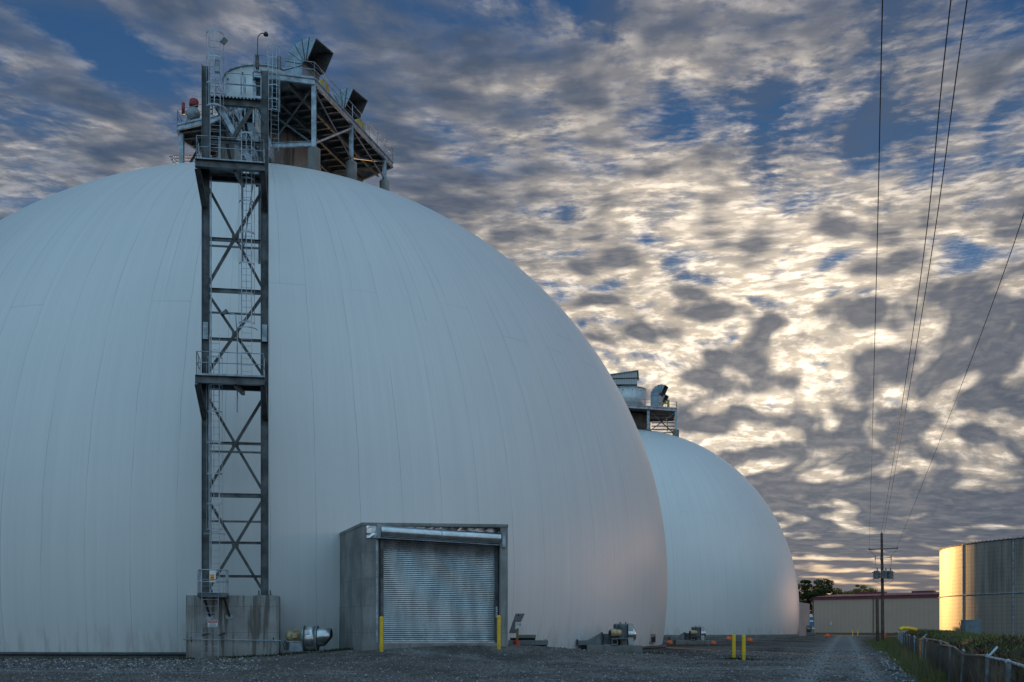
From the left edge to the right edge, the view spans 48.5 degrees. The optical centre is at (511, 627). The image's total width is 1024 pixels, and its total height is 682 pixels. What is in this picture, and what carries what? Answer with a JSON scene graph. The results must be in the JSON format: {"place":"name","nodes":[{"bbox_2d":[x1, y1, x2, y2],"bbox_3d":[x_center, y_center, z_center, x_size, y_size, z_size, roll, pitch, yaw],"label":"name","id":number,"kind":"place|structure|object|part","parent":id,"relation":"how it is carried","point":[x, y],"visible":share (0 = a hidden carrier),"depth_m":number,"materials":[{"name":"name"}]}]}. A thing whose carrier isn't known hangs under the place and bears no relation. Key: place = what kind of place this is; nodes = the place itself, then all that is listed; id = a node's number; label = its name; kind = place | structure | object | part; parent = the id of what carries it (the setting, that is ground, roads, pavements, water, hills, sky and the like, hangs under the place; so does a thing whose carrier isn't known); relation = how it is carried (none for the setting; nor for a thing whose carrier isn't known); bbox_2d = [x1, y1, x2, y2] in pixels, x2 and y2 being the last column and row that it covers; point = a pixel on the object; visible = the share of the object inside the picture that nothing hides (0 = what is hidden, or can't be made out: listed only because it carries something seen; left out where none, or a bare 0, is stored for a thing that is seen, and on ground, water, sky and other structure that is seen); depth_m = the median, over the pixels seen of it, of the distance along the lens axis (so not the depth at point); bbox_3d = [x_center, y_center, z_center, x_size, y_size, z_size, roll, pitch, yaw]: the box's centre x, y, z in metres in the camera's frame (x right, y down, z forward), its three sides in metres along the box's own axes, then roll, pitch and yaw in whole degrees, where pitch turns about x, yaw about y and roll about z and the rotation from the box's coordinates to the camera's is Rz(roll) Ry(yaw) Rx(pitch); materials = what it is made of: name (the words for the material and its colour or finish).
{"place":"outdoors","nodes":[
{"label":"outdoors","id":0,"kind":"place"},
{"bbox_2d":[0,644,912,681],"bbox_3d":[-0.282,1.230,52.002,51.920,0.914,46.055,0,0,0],"label":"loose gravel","id":1,"kind":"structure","parent":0,"point":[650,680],"depth_m":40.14,"materials":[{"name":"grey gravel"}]},
{"bbox_2d":[0,630,1023,681],"bbox_3d":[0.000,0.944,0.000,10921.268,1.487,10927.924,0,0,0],"label":"ground","id":2,"kind":"structure","parent":0,"point":[838,642],"depth_m":44.20,"materials":[{"name":"grey gravel"}]},
{"bbox_2d":[0,656,261,670],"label":"clods","id":3,"kind":"object","parent":2,"relation":"on","point":[129,665],"visible":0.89,"depth_m":45.89,"materials":[{"name":"gravel"}]},
{"bbox_2d":[183,595,280,658],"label":"concrete plinth","id":4,"kind":"structure","parent":2,"relation":"on","point":[252,627],"depth_m":53.10,"materials":[{"name":"concrete"}]},
{"bbox_2d":[208,620,217,626],"bbox_3d":[-13.656,-0.200,51.893,0.440,0.320,0.026,0,0,-10],"label":"warning sign","id":5,"kind":"object","parent":4,"relation":"attached to","point":[212,623],"visible":1,"depth_m":51.89,"materials":[{"name":"white"}]},
{"bbox_2d":[195,30,270,656],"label":"ladder tower","id":6,"kind":"structure","parent":4,"relation":"on","point":[209,170],"depth_m":53.77,"materials":[{"name":"metal"}]},
{"bbox_2d":[233,107,273,263],"bbox_3d":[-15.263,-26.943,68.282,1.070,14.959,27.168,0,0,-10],"label":"ladder","id":7,"kind":"object","parent":6,"relation":"attached to","point":[255,126],"visible":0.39,"depth_m":60.90,"materials":[{"name":"metal"}]},
{"bbox_2d":[281,625,332,653],"bbox_3d":[-9.761,0.708,54.328,2.329,1.680,1.545,0,0,0],"label":"aeration fan","id":8,"kind":"object","parent":2,"relation":"on","point":[309,638],"visible":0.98,"depth_m":53.84},
{"bbox_2d":[0,162,667,658],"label":"storage dome","id":9,"kind":"structure","parent":2,"relation":"on","point":[458,454],"depth_m":59.06,"materials":[{"name":"concrete"}]},
{"bbox_2d":[169,44,393,190],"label":"dome platform","id":10,"kind":"structure","parent":9,"relation":"on","point":[314,124],"depth_m":82.11,"materials":[{"name":"metal"}]},
{"bbox_2d":[182,98,212,122],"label":"gear motor","id":11,"kind":"object","parent":10,"relation":"on","point":[191,114],"visible":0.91,"depth_m":82.51,"materials":[{"name":"red paint"}]},
{"bbox_2d":[222,63,284,110],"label":"receiving bin","id":12,"kind":"object","parent":10,"relation":"on","point":[248,68],"visible":0.23,"depth_m":82.69,"materials":[{"name":"metal"}]},
{"bbox_2d":[257,31,267,70],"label":"platform lamp","id":13,"kind":"object","parent":10,"relation":"on","point":[265,33],"visible":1,"depth_m":74.87,"materials":[{"name":"metal"}]},
{"bbox_2d":[284,37,333,80],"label":"exhaust duct","id":14,"kind":"object","parent":10,"relation":"on","point":[318,52],"visible":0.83,"depth_m":78.94,"materials":[{"name":"metal"}]},
{"bbox_2d":[319,80,329,92],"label":"belt guard","id":15,"kind":"object","parent":10,"relation":"on","point":[326,85],"visible":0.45,"depth_m":78.54,"materials":[{"name":"yellow metal"}]},
{"bbox_2d":[333,88,367,119],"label":"exhaust duct","id":16,"kind":"object","parent":10,"relation":"on","point":[358,101],"visible":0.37,"depth_m":86.67,"materials":[{"name":"metal"}]},
{"bbox_2d":[355,119,364,129],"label":"belt guard","id":17,"kind":"object","parent":10,"relation":"on","point":[359,122],"visible":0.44,"depth_m":84.42,"materials":[{"name":"yellow metal"}]},
{"bbox_2d":[0,644,761,659],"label":"foot weeds","id":18,"kind":"object","parent":2,"relation":"on","point":[349,648],"visible":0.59,"depth_m":53.12,"materials":[{"name":"green plant"}]},
{"bbox_2d":[380,616,382,651],"bbox_3d":[-5.760,0.331,50.200,0.170,1.678,0.170,0,0,0],"label":"bollard","id":19,"kind":"object","parent":2,"relation":"on","point":[381,633],"visible":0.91,"depth_m":50.12,"materials":[{"name":"metal"}]},
{"bbox_2d":[497,615,500,648],"bbox_3d":[-0.589,0.247,50.900,0.170,1.638,0.170,0,0,0],"label":"bollard","id":20,"kind":"object","parent":2,"relation":"on","point":[498,631],"visible":0.88,"depth_m":50.84,"materials":[{"name":"metal"}]},
{"bbox_2d":[513,622,521,644],"bbox_3d":[0.256,0.340,57.620,0.404,1.278,0.334,0,0,-35],"label":"numbered stake","id":21,"kind":"object","parent":2,"relation":"on","point":[518,625],"visible":0.98,"depth_m":57.58,"materials":[{"name":"white"}]},
{"bbox_2d":[508,613,547,645],"bbox_3d":[0.830,0.230,59.100,2.040,1.941,1.200,0,0,0],"label":"steel trough","id":22,"kind":"object","parent":2,"relation":"on","point":[530,640],"visible":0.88,"depth_m":58.65,"materials":[{"name":"black metal"}]},
{"bbox_2d":[577,622,642,652],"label":"aeration fan","id":23,"kind":"object","parent":2,"relation":"on","point":[619,638],"visible":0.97,"depth_m":65.69},
{"bbox_2d":[668,626,709,644],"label":"aeration fan","id":24,"kind":"object","parent":2,"relation":"on","point":[695,635],"visible":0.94,"depth_m":98.24},
{"bbox_2d":[638,429,809,637],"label":"storage dome","id":25,"kind":"structure","parent":2,"relation":"on","point":[730,568],"depth_m":181.98,"materials":[{"name":"concrete"}]},
{"bbox_2d":[626,398,678,436],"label":"dome platform","id":26,"kind":"structure","parent":25,"relation":"on","point":[643,416],"depth_m":201.15,"materials":[{"name":"metal"}]},
{"bbox_2d":[610,370,638,386],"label":"rooftop shed","id":27,"kind":"structure","parent":26,"relation":"on","point":[628,378],"depth_m":202.70,"materials":[{"name":"metal"}]},
{"bbox_2d":[618,386,645,404],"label":"receiving bin","id":28,"kind":"object","parent":26,"relation":"on","point":[637,394],"visible":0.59,"depth_m":202.07,"materials":[{"name":"metal"}]},
{"bbox_2d":[650,384,667,406],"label":"exhaust duct","id":29,"kind":"object","parent":26,"relation":"on","point":[658,392],"visible":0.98,"depth_m":200.02,"materials":[{"name":"metal"}]},
{"bbox_2d":[660,400,669,406],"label":"belt guard","id":30,"kind":"object","parent":26,"relation":"on","point":[668,403],"visible":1,"depth_m":199.90,"materials":[{"name":"metal"}]},
{"bbox_2d":[662,395,668,406],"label":"exhaust duct","id":31,"kind":"object","parent":26,"relation":"on","point":[664,398],"visible":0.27,"depth_m":208.19,"materials":[{"name":"metal"}]},
{"bbox_2d":[732,634,735,657],"bbox_3d":[10.335,0.939,53.000,0.170,1.298,0.170,0,0,0],"label":"bollard","id":32,"kind":"object","parent":2,"relation":"on","point":[733,645],"visible":0.9,"depth_m":52.94,"materials":[{"name":"metal"}]},
{"bbox_2d":[742,634,745,659],"bbox_3d":[10.592,0.944,52.000,0.170,1.288,0.170,0,0,0],"label":"bollard","id":33,"kind":"object","parent":2,"relation":"on","point":[743,647],"visible":0.88,"depth_m":51.95,"materials":[{"name":"metal"}]},
{"bbox_2d":[806,625,815,635],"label":"aeration fan","id":34,"kind":"object","parent":2,"relation":"on","point":[810,630],"visible":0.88,"depth_m":211.40},
{"bbox_2d":[798,578,839,610],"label":"broadleaf tree","id":35,"kind":"object","parent":2,"relation":"on","point":[808,594],"visible":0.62,"depth_m":371.39,"materials":[{"name":"green plant"}]},
{"bbox_2d":[835,584,868,593],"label":"autumn tree","id":36,"kind":"object","parent":2,"relation":"on","point":[853,591],"visible":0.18,"depth_m":351.40,"materials":[{"name":"green plant"}]},
{"bbox_2d":[863,588,877,591],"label":"autumn tree","id":37,"kind":"object","parent":2,"relation":"on","point":[871,590],"visible":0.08,"depth_m":356.57,"materials":[{"name":"green plant"}]},
{"bbox_2d":[812,590,939,632],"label":"metal building","id":38,"kind":"structure","parent":2,"relation":"on","point":[845,613],"depth_m":316.79,"materials":[{"name":"beige metal"}]},
{"bbox_2d":[875,595,878,641],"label":"timber post","id":39,"kind":"object","parent":2,"relation":"on","point":[877,616],"visible":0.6,"depth_m":120.85,"materials":[{"name":"brown wood"}]},
{"bbox_2d":[868,532,897,639],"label":"utility pole","id":40,"kind":"object","parent":2,"relation":"on","point":[882,574],"visible":0.99,"depth_m":133.81,"materials":[{"name":"wood"}]},
{"bbox_2d":[869,0,882,540],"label":"overhead wire","id":41,"kind":"object","parent":40,"relation":"attached to","point":[878,208],"visible":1,"depth_m":24.89,"materials":[{"name":"black metal"}]},
{"bbox_2d":[882,0,951,526],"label":"overhead wire","id":42,"kind":"object","parent":40,"relation":"attached to","point":[929,203],"visible":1,"depth_m":24.49,"materials":[{"name":"black metal"}]},
{"bbox_2d":[884,0,967,530],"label":"overhead wire","id":43,"kind":"object","parent":40,"relation":"attached to","point":[938,204],"visible":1,"depth_m":24.54,"materials":[{"name":"black metal"}]},
{"bbox_2d":[897,214,1023,545],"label":"overhead wire","id":44,"kind":"object","parent":40,"relation":"attached to","point":[976,345],"visible":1,"depth_m":36.28,"materials":[{"name":"black metal"}]},
{"bbox_2d":[871,651,919,681],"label":"rubble","id":45,"kind":"object","parent":2,"relation":"on","point":[892,668],"visible":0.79,"depth_m":40.87,"materials":[{"name":"stone"}]},
{"bbox_2d":[898,626,916,630],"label":"yellow pipe","id":46,"kind":"object","parent":2,"relation":"on","point":[907,628],"visible":1,"depth_m":92.41,"materials":[{"name":"paint"}]},
{"bbox_2d":[864,638,959,681],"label":"verge grass","id":47,"kind":"structure","parent":2,"relation":"on","point":[874,645],"depth_m":55.08,"materials":[{"name":"green plant"}]},
{"bbox_2d":[898,630,1023,681],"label":"chain link fence","id":48,"kind":"object","parent":2,"relation":"on","point":[909,641],"visible":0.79,"depth_m":26.26,"materials":[{"name":"grey metal"}]},
{"bbox_2d":[904,629,1023,681],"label":"tangled brush","id":49,"kind":"object","parent":2,"relation":"on","point":[992,642],"visible":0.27,"depth_m":31.98,"materials":[{"name":"green plant"}]},
{"bbox_2d":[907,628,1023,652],"bbox_3d":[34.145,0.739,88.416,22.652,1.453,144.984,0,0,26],"label":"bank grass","id":50,"kind":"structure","parent":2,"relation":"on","point":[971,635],"depth_m":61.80,"materials":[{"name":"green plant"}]},
{"bbox_2d":[959,620,980,633],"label":"electrical cabinet","id":51,"kind":"object","parent":2,"relation":"on","point":[972,626],"visible":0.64,"depth_m":127.97,"materials":[{"name":"metal"}]},
{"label":"door","id":52,"kind":"part","parent":51,"relation":"part of","materials":[{"name":"metal"}]},
{"bbox_2d":[939,537,1023,636],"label":"steel tank","id":53,"kind":"object","parent":2,"relation":"on","point":[983,581],"visible":0.89,"depth_m":163.19,"materials":[{"name":"grey metal"}]},
{"bbox_2d":[0,0,1023,615],"label":"sky","id":54,"kind":"structure","parent":0,"point":[693,184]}
]}

